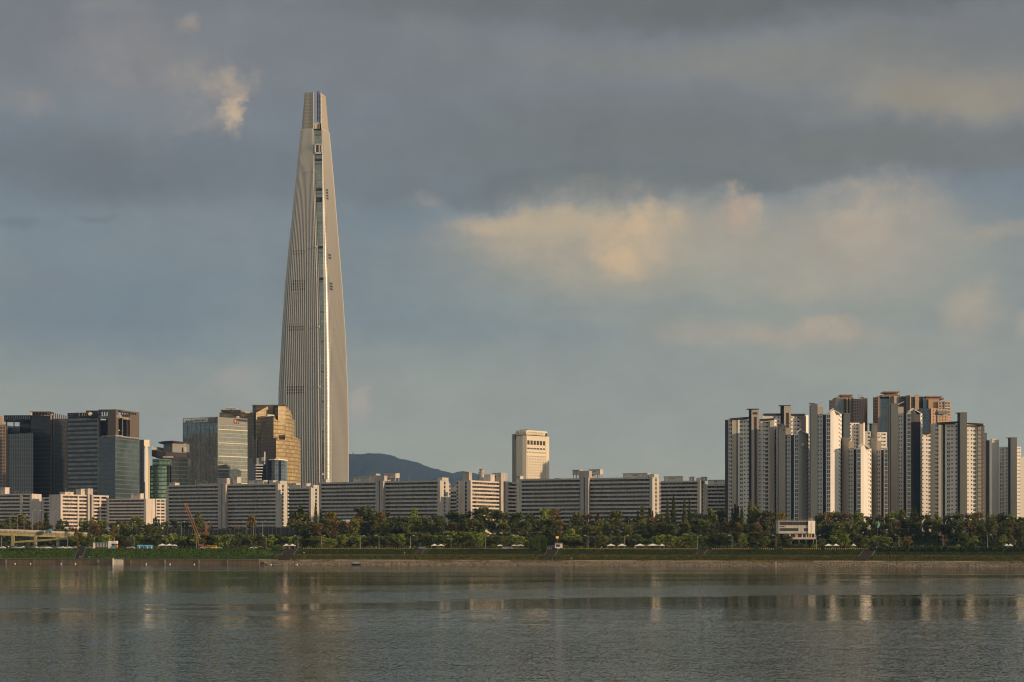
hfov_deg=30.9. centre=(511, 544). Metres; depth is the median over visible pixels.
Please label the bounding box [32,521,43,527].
tree
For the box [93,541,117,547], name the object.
kiosk
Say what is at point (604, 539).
tree
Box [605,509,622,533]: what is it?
tree
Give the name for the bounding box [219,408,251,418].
building roof
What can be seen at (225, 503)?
apartment slab
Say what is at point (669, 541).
tree
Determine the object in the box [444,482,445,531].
end window
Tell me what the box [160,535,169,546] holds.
tree
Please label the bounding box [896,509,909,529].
tree
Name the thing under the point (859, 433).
apartment tower
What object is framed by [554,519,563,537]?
tree
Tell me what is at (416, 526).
tree
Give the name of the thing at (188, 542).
tree
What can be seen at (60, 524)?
tree
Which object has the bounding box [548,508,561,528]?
tree
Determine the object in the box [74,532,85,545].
tree
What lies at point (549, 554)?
stairway
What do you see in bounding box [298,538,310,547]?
tree
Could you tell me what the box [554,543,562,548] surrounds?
food truck
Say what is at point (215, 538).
tree
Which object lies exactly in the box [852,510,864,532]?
tree
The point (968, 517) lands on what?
tree
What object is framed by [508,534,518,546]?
tree
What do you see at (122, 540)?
tree
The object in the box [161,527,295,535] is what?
noise barrier
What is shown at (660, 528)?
tree
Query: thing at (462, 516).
tree
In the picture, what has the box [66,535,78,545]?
tree
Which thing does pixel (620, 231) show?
sky
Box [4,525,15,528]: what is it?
tree
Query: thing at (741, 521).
conifer tree
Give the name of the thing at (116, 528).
tree
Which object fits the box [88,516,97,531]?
tree
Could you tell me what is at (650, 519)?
tree
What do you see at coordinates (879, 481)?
apartment tower
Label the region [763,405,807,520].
apartment tower
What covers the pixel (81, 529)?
tree
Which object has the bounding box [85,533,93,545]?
tree
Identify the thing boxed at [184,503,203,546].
crane
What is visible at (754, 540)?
tree
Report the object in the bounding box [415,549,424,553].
stairway
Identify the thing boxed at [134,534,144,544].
tree
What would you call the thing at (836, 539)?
tree
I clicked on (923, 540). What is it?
undergrowth
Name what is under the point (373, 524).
tree
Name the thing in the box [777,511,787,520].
tree
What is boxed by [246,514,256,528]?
tree
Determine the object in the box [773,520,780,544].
tree
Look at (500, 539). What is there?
tree
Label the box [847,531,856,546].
tree
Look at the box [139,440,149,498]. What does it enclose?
office tower
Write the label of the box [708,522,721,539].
tree
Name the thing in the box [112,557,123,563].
landing stage
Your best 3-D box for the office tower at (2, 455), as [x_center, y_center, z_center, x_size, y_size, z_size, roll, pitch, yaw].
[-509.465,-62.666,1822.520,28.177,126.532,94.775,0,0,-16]
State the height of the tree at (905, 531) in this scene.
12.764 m
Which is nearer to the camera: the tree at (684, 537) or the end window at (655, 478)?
the tree at (684, 537)
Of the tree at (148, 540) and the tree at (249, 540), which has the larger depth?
the tree at (148, 540)
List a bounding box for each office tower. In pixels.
[0,416,8,486]
[4,411,66,520]
[67,409,139,498]
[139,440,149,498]
[183,416,247,484]
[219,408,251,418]
[247,404,300,487]
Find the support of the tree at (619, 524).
on the ground at (709, 549)
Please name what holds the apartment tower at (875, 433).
on the ground at (709, 549)
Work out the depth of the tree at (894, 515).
1119.16 m
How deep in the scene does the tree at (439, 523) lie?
1111.12 m
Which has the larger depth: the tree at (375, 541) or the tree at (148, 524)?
the tree at (148, 524)
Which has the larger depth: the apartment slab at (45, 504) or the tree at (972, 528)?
the apartment slab at (45, 504)
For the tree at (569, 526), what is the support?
on the ground at (709, 549)
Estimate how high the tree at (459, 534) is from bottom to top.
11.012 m
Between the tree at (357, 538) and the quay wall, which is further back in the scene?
the tree at (357, 538)
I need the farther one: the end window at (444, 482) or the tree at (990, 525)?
the end window at (444, 482)
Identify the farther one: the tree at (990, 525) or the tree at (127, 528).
the tree at (127, 528)
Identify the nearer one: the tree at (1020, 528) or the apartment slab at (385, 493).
the tree at (1020, 528)
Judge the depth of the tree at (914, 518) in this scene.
1108.10 m
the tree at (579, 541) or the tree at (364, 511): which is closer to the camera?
the tree at (579, 541)
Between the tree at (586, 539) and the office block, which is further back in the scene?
the office block
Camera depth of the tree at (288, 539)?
1105.50 m
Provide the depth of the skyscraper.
2281.59 m
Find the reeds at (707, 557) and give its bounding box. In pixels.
[273,554,1023,560]
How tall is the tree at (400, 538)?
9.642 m
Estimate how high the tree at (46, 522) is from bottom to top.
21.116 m
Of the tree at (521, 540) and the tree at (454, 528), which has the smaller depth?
the tree at (521, 540)
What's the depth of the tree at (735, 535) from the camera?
991.88 m
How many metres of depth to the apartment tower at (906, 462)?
1267.66 m
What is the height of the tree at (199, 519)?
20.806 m
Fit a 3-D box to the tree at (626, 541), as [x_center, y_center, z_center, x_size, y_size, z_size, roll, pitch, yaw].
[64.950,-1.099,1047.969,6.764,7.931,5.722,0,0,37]
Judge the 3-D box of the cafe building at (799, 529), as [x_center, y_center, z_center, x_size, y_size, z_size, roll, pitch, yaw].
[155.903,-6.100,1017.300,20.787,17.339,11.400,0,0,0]
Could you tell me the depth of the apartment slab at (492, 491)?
1302.23 m
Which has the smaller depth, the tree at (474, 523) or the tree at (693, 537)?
the tree at (693, 537)
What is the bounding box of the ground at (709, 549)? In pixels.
[2,537,1020,549]
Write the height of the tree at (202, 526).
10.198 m
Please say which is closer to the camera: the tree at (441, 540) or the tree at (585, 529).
the tree at (441, 540)
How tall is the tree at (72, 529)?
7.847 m
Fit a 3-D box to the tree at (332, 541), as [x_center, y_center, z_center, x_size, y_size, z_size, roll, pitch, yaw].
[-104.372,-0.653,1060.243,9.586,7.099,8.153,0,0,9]
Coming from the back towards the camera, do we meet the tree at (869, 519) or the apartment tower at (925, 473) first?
the apartment tower at (925, 473)
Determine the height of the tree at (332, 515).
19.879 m
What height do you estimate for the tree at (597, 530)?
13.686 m
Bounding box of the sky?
[0,0,1023,483]
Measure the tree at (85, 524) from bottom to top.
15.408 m
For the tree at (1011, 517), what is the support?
on the ground at (709, 549)
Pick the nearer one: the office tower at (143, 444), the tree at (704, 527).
the tree at (704, 527)
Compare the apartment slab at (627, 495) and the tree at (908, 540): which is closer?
the tree at (908, 540)
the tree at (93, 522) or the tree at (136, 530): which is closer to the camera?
the tree at (136, 530)
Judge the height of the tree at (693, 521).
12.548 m
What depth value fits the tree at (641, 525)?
1092.57 m
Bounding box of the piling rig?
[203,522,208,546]
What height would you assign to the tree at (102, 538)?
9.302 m
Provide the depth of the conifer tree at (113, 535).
1106.44 m
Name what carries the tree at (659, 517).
on the ground at (709, 549)
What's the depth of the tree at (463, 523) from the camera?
1110.87 m
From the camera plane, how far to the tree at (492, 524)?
1125.19 m
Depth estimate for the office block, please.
1856.00 m
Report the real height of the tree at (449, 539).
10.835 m
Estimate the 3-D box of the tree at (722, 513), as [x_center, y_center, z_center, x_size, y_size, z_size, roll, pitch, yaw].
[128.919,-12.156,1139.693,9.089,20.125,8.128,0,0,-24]
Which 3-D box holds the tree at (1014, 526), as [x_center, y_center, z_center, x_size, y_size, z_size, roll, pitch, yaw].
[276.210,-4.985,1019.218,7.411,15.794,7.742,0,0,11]
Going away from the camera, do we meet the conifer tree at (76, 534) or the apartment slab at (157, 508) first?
the conifer tree at (76, 534)
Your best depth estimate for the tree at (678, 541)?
1027.32 m
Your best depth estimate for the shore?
927.76 m
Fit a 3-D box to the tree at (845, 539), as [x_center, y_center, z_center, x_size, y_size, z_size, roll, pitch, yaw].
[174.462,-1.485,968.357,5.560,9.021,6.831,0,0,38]
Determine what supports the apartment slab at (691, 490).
on the ground at (709, 549)
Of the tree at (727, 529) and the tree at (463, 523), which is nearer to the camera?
the tree at (727, 529)
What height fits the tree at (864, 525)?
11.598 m
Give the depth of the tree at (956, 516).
1112.26 m
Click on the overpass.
(58, 535)
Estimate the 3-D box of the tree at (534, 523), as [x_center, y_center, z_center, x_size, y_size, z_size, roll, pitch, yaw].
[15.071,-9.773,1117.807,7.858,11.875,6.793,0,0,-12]
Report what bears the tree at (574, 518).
on the ground at (709, 549)
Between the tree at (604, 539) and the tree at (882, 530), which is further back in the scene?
the tree at (882, 530)
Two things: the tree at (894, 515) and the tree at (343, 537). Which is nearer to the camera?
the tree at (343, 537)
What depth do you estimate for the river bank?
975.49 m
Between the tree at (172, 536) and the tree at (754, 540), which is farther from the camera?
the tree at (172, 536)
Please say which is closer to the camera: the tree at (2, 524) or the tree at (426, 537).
the tree at (426, 537)
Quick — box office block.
[247,452,265,483]
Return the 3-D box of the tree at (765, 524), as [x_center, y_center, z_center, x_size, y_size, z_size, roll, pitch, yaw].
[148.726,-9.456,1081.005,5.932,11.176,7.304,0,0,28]
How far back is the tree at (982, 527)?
1034.98 m
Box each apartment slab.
[0,487,40,529]
[42,497,48,526]
[49,488,108,532]
[109,493,148,534]
[149,499,164,528]
[166,477,288,528]
[287,483,318,524]
[319,473,449,532]
[449,485,456,521]
[457,472,517,533]
[516,469,659,533]
[659,476,706,532]
[705,480,724,533]
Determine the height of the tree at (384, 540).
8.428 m
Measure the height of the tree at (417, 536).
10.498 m
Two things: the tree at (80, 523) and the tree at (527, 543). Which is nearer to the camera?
the tree at (527, 543)
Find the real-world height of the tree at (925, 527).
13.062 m
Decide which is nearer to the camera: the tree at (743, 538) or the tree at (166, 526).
the tree at (743, 538)
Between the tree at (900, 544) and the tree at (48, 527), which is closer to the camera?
the tree at (900, 544)
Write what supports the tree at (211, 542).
on the ground at (709, 549)
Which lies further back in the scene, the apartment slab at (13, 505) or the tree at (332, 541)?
the apartment slab at (13, 505)
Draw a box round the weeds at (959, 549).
[869,546,1023,551]
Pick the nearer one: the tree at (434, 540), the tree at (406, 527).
the tree at (434, 540)
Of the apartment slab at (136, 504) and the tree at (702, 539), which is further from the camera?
the apartment slab at (136, 504)
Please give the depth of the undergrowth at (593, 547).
1025.52 m
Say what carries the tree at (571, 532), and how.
on the ground at (709, 549)
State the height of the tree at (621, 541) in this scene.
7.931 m
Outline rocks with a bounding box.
[264,561,1023,566]
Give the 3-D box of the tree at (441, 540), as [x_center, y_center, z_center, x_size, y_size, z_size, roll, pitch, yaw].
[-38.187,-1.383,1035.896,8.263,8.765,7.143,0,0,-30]
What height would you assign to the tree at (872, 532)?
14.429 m
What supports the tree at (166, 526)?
on the ground at (709, 549)
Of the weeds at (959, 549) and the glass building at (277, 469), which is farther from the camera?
the glass building at (277, 469)
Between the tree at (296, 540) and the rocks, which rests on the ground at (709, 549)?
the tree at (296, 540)
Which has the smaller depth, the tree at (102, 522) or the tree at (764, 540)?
the tree at (764, 540)
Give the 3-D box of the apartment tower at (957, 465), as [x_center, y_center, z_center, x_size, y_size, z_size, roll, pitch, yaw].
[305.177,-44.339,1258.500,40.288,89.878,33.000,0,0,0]
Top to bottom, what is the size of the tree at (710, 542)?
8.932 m
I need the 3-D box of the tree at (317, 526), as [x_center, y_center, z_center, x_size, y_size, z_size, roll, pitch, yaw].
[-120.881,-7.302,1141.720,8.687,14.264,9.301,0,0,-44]
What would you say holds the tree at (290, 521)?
on the ground at (709, 549)
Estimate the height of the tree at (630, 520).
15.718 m
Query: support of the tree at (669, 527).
on the ground at (709, 549)
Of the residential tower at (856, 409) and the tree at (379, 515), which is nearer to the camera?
the tree at (379, 515)
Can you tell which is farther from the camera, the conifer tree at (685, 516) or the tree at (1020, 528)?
the conifer tree at (685, 516)
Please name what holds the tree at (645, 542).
on the ground at (709, 549)
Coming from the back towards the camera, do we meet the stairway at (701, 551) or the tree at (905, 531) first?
the tree at (905, 531)
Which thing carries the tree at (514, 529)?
on the ground at (709, 549)
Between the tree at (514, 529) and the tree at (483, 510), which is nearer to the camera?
the tree at (514, 529)
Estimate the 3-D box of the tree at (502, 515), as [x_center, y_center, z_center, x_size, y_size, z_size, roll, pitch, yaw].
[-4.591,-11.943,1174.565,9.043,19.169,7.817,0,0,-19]
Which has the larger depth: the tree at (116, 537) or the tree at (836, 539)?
the tree at (116, 537)
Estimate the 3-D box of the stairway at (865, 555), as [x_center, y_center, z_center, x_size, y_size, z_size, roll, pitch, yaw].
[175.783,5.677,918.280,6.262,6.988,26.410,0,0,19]
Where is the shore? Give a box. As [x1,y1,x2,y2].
[260,560,1023,566]
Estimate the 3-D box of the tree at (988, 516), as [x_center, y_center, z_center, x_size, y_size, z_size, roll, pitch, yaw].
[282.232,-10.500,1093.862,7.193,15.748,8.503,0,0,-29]
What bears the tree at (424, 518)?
on the ground at (709, 549)
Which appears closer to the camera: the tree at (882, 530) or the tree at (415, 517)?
the tree at (882, 530)
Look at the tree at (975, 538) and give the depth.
1004.83 m
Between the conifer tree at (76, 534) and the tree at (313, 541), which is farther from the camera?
the conifer tree at (76, 534)
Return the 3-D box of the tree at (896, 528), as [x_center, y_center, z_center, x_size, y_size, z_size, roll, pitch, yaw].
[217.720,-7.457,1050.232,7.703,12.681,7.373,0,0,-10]
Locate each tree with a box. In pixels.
[0,522,10,535]
[4,517,16,528]
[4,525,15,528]
[14,513,31,529]
[14,526,24,529]
[24,524,36,529]
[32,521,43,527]
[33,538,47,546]
[42,512,48,529]
[44,525,58,530]
[56,519,68,530]
[66,527,74,531]
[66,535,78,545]
[73,528,80,546]
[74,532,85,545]
[77,517,83,527]
[77,527,89,531]
[81,520,90,532]
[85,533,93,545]
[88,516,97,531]
[89,519,108,533]
[89,525,102,536]
[92,535,99,544]
[98,534,112,541]
[99,528,110,540]
[107,535,120,544]
[111,525,119,534]
[111,526,116,545]
[115,520,130,533]
[118,534,127,546]
[120,523,131,534]
[125,536,136,545]
[129,516,145,532]
[131,526,143,536]
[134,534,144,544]
[142,523,155,534]
[143,525,154,534]
[144,535,151,544]
[150,526,163,538]
[150,533,164,546]
[153,517,159,528]
[160,521,169,529]
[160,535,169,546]
[167,533,177,546]
[169,519,179,529]
[176,536,186,546]
[180,521,189,528]
[185,536,191,545]
[189,533,202,544]
[190,512,203,527]
[195,523,208,528]
[199,533,209,545]
[207,535,217,545]
[212,535,223,545]
[221,534,233,544]
[230,534,241,546]
[235,532,246,545]
[243,535,252,545]
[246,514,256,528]
[250,534,257,545]
[253,533,266,546]
[265,535,277,546]
[274,534,284,547]
[282,536,295,545]
[286,511,296,526]
[291,536,303,545]
[292,519,302,535]
[293,505,308,530]
[298,521,312,541]
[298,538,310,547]
[304,511,310,521]
[308,535,318,546]
[309,522,324,538]
[313,502,317,532]
[314,536,326,544]
[319,518,331,536]
[322,537,337,546]
[324,511,340,530]
[327,520,342,538]
[328,534,340,546]
[336,534,348,546]
[340,519,347,536]
[345,535,354,546]
[346,518,359,538]
[350,514,363,530]
[351,535,362,546]
[353,505,372,532]
[358,521,369,535]
[361,535,373,546]
[365,508,381,532]
[368,520,377,536]
[368,534,380,546]
[374,510,389,532]
[378,518,389,535]
[380,536,389,546]
[387,520,403,538]
[388,534,398,546]
[389,516,400,531]
[396,533,405,546]
[399,515,409,533]
[403,522,413,540]
[405,532,414,545]
[409,507,419,530]
[410,519,423,535]
[413,532,423,546]
[418,532,432,545]
[420,515,431,530]
[420,518,435,539]
[431,515,445,532]
[431,535,439,547]
[434,518,447,541]
[437,535,451,546]
[441,531,458,547]
[444,522,458,532]
[445,511,459,530]
[454,531,463,546]
[457,518,470,534]
[457,531,477,547]
[458,513,468,530]
[466,508,482,527]
[466,519,479,531]
[473,533,484,546]
[476,505,493,529]
[476,521,486,532]
[480,532,487,545]
[486,536,497,546]
[487,520,497,533]
[489,509,500,534]
[492,535,503,546]
[498,511,511,532]
[498,519,510,536]
[499,535,510,546]
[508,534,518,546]
[510,512,524,532]
[510,522,519,537]
[513,536,528,547]
[519,521,530,536]
[524,513,536,533]
[524,536,530,546]
[531,519,543,534]
[531,534,547,550]
[538,508,549,532]
[544,519,554,534]
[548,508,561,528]
[551,533,560,545]
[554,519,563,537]
[557,534,568,546]
[560,537,569,547]
[562,522,572,533]
[564,528,578,540]
[568,512,584,529]
[568,536,576,546]
[573,525,585,539]
[574,536,584,547]
[578,513,593,534]
[581,524,592,541]
[582,534,590,546]
[589,535,601,546]
[591,521,603,535]
[592,512,603,532]
[597,535,608,546]
[601,521,611,545]
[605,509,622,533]
[608,534,616,546]
[613,520,622,542]
[615,536,625,547]
[622,516,637,533]
[622,523,633,537]
[623,536,631,545]
[628,534,643,545]
[632,505,646,533]
[633,519,645,534]
[641,538,648,546]
[646,507,655,533]
[646,523,654,535]
[648,536,658,546]
[652,521,666,534]
[654,512,665,532]
[656,534,666,546]
[662,534,676,545]
[664,499,670,524]
[665,522,678,540]
[670,494,677,530]
[673,536,683,546]
[677,522,691,534]
[681,498,688,533]
[681,533,691,545]
[686,533,698,546]
[687,500,691,532]
[688,511,703,532]
[688,518,701,534]
[694,536,707,546]
[697,518,711,536]
[702,508,718,529]
[705,534,714,547]
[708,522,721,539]
[713,533,724,545]
[716,509,727,532]
[720,521,732,534]
[720,533,735,547]
[729,504,739,530]
[731,531,741,545]
[732,522,742,532]
[739,507,744,531]
[739,533,748,546]
[742,523,754,533]
[746,498,754,527]
[747,531,761,546]
[750,522,764,534]
[752,504,760,531]
[758,510,776,531]
[760,536,770,546]
[762,519,770,534]
[769,539,782,546]
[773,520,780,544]
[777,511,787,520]
[782,534,792,547]
[814,513,824,533]
[814,538,826,546]
[815,523,822,539]
[822,512,834,532]
[822,522,832,541]
[829,535,840,546]
[830,523,845,546]
[832,511,842,523]
[839,513,852,528]
[839,534,850,545]
[841,521,850,533]
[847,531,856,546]
[850,521,860,533]
[851,535,863,548]
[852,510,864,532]
[857,520,870,536]
[862,535,870,546]
[864,516,875,531]
[869,521,877,538]
[870,535,879,546]
[874,515,888,523]
[875,521,892,541]
[876,536,892,546]
[885,511,897,532]
[889,521,902,540]
[893,536,902,545]
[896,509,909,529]
[899,519,914,536]
[903,536,912,545]
[907,507,920,532]
[913,522,921,535]
[919,513,931,531]
[922,519,932,538]
[931,518,940,539]
[934,514,941,532]
[940,522,953,536]
[940,534,948,544]
[942,514,951,528]
[950,518,965,541]
[952,511,963,531]
[962,533,970,545]
[963,513,974,532]
[964,520,978,541]
[970,534,978,544]
[971,511,983,532]
[975,520,988,539]
[983,514,995,532]
[985,518,997,538]
[995,512,1007,532]
[995,521,1007,535]
[999,534,1008,546]
[1005,514,1016,529]
[1006,522,1019,542]
[1009,535,1016,544]
[1015,517,1023,532]
[1016,520,1023,545]
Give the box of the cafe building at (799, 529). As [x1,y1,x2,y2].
[775,518,815,546]
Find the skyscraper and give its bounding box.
[278,92,348,487]
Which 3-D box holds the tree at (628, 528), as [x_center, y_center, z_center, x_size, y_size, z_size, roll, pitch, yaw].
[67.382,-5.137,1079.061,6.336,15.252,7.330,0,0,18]
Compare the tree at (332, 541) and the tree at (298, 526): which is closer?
the tree at (332, 541)
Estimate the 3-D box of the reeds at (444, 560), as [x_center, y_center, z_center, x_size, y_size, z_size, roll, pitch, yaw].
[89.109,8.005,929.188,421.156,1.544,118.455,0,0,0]
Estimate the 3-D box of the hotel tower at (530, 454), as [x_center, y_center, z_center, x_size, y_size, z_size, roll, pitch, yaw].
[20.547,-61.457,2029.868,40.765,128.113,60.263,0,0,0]
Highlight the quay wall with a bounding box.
[0,559,259,564]
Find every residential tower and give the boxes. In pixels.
[829,394,866,430]
[873,391,922,519]
[919,396,950,432]
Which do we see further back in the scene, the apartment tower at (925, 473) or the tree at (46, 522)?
the apartment tower at (925, 473)
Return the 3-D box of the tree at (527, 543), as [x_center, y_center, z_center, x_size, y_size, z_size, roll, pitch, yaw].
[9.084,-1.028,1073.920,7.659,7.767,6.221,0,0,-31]
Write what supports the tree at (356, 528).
on the ground at (709, 549)
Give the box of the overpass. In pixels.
[0,529,86,546]
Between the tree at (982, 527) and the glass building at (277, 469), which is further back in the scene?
the glass building at (277, 469)
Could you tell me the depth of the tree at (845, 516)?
1121.34 m
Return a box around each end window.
[282,485,283,526]
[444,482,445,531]
[457,482,466,526]
[655,478,656,513]
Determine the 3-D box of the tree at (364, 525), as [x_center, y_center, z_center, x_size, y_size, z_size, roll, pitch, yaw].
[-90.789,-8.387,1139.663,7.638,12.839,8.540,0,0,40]
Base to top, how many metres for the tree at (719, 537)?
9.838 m
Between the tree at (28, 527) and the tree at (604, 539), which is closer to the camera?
the tree at (604, 539)
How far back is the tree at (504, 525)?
1121.71 m
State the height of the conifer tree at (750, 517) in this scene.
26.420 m
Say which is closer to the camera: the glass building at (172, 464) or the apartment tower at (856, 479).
the apartment tower at (856, 479)
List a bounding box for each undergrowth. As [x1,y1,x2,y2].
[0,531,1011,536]
[0,533,1023,547]
[4,546,1022,548]
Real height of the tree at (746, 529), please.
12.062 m
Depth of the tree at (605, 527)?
1082.37 m
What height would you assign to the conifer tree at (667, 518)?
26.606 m
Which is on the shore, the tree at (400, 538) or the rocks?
the rocks
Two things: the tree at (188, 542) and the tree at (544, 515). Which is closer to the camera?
the tree at (188, 542)
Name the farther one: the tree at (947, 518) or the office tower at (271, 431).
the office tower at (271, 431)
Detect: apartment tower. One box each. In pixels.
[725,408,775,534]
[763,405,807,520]
[777,422,808,520]
[809,401,841,531]
[841,413,870,448]
[842,436,870,532]
[868,435,887,531]
[869,423,886,449]
[889,401,921,532]
[922,433,929,531]
[930,412,984,533]
[984,433,1020,532]
[1020,457,1023,517]
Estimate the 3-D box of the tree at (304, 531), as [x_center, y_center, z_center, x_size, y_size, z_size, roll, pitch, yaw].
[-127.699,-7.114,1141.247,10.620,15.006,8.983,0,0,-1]
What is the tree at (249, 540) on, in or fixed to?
on the ground at (709, 549)
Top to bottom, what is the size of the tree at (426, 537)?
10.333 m
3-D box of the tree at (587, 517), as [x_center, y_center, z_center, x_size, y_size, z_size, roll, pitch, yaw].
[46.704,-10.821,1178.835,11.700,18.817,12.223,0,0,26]
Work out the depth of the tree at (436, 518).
1186.65 m
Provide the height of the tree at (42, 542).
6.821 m
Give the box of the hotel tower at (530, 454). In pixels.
[512,429,548,531]
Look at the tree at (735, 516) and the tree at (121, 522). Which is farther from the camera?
the tree at (121, 522)
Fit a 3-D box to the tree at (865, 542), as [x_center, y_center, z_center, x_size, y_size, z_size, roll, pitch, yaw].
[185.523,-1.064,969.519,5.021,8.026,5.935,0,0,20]
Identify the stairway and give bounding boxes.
[74,548,85,558]
[278,549,296,559]
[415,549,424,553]
[541,549,557,559]
[696,549,707,554]
[856,549,874,560]
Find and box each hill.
[144,453,474,498]
[455,471,559,481]
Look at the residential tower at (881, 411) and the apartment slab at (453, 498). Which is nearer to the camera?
the apartment slab at (453, 498)
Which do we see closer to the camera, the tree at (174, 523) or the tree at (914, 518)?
the tree at (914, 518)
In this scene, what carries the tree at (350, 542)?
on the ground at (709, 549)
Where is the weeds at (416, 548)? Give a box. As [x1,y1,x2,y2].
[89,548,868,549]
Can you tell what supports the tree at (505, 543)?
on the ground at (709, 549)
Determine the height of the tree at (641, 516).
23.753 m
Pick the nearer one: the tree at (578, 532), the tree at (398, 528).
the tree at (578, 532)
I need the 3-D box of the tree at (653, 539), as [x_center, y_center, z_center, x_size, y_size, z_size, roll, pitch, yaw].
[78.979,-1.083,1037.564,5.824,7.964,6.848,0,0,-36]
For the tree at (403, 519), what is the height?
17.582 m
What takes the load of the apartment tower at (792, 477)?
on the ground at (709, 549)
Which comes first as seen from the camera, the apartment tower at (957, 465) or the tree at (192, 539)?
the tree at (192, 539)
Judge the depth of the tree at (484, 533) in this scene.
1063.56 m
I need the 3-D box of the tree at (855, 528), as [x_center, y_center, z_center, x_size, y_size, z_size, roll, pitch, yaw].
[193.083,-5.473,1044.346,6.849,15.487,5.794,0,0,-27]
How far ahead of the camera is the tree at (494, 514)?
1176.67 m
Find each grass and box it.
[0,548,272,557]
[2,548,1023,555]
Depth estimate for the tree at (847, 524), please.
1049.21 m
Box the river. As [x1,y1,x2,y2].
[0,564,1023,681]
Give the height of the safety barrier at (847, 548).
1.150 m
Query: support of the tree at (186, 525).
on the ground at (709, 549)
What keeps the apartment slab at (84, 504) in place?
on the ground at (709, 549)
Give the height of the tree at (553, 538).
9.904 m
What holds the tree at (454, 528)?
on the ground at (709, 549)
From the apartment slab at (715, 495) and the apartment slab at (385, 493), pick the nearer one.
the apartment slab at (385, 493)
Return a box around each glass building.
[150,441,190,520]
[267,459,287,483]
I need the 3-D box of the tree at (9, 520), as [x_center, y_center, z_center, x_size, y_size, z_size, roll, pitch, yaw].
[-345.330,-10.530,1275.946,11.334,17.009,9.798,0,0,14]
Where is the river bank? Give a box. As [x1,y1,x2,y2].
[0,549,1023,560]
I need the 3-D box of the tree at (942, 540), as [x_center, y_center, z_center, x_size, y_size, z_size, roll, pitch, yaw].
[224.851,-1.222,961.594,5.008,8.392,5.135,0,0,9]
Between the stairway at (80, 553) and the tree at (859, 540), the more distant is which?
the stairway at (80, 553)
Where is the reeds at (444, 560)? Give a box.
[290,559,1023,562]
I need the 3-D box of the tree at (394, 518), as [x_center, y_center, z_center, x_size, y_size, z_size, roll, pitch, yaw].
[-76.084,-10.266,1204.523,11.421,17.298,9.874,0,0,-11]
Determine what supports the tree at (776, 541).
on the ground at (709, 549)
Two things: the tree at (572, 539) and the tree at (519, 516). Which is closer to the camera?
the tree at (572, 539)
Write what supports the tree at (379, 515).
on the ground at (709, 549)
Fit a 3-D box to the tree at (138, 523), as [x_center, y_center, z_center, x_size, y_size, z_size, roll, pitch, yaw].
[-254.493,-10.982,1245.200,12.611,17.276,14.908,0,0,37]
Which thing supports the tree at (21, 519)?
on the ground at (709, 549)
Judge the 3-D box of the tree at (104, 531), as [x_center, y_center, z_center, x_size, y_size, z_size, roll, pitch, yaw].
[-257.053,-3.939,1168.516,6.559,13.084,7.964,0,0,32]
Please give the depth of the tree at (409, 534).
1050.20 m
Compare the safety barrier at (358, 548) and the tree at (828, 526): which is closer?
the safety barrier at (358, 548)
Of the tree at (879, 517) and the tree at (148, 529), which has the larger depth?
the tree at (148, 529)
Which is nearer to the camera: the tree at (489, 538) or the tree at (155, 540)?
the tree at (489, 538)
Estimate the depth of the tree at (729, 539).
988.25 m
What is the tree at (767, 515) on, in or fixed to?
on the ground at (709, 549)
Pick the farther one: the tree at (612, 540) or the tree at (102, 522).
the tree at (102, 522)
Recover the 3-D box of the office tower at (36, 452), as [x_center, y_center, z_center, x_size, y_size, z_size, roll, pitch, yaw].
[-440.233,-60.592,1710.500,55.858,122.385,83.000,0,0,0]
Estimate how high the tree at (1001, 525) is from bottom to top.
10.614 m
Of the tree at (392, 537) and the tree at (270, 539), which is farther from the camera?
the tree at (270, 539)
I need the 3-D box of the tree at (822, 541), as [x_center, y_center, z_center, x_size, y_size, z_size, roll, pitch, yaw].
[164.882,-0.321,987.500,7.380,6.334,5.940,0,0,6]
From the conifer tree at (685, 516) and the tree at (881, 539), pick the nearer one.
the tree at (881, 539)
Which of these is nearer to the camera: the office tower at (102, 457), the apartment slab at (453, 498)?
the apartment slab at (453, 498)
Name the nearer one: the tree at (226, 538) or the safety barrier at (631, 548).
the safety barrier at (631, 548)
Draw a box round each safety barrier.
[303,548,412,548]
[425,548,500,548]
[564,548,691,549]
[825,548,867,549]
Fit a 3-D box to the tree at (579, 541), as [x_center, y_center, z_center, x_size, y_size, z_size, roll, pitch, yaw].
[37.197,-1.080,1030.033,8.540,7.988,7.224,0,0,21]
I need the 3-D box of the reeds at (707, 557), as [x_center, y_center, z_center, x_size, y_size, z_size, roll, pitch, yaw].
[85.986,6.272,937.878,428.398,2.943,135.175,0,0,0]
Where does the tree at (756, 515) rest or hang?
on the ground at (709, 549)
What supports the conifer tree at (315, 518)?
on the ground at (709, 549)
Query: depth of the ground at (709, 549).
1049.69 m
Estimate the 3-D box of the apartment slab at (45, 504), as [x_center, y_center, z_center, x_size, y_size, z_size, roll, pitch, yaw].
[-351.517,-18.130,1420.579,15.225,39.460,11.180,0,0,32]
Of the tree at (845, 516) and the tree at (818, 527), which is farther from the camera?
the tree at (845, 516)
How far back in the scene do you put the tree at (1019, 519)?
1098.07 m
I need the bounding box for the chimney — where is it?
[478,469,483,480]
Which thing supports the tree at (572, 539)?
on the ground at (709, 549)
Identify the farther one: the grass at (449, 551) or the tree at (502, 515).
the tree at (502, 515)
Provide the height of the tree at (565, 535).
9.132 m
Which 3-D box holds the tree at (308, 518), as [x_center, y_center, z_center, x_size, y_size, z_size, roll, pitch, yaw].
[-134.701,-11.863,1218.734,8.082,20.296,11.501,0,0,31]
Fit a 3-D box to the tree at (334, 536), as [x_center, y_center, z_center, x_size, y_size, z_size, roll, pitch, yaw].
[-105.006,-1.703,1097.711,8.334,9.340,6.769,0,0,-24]

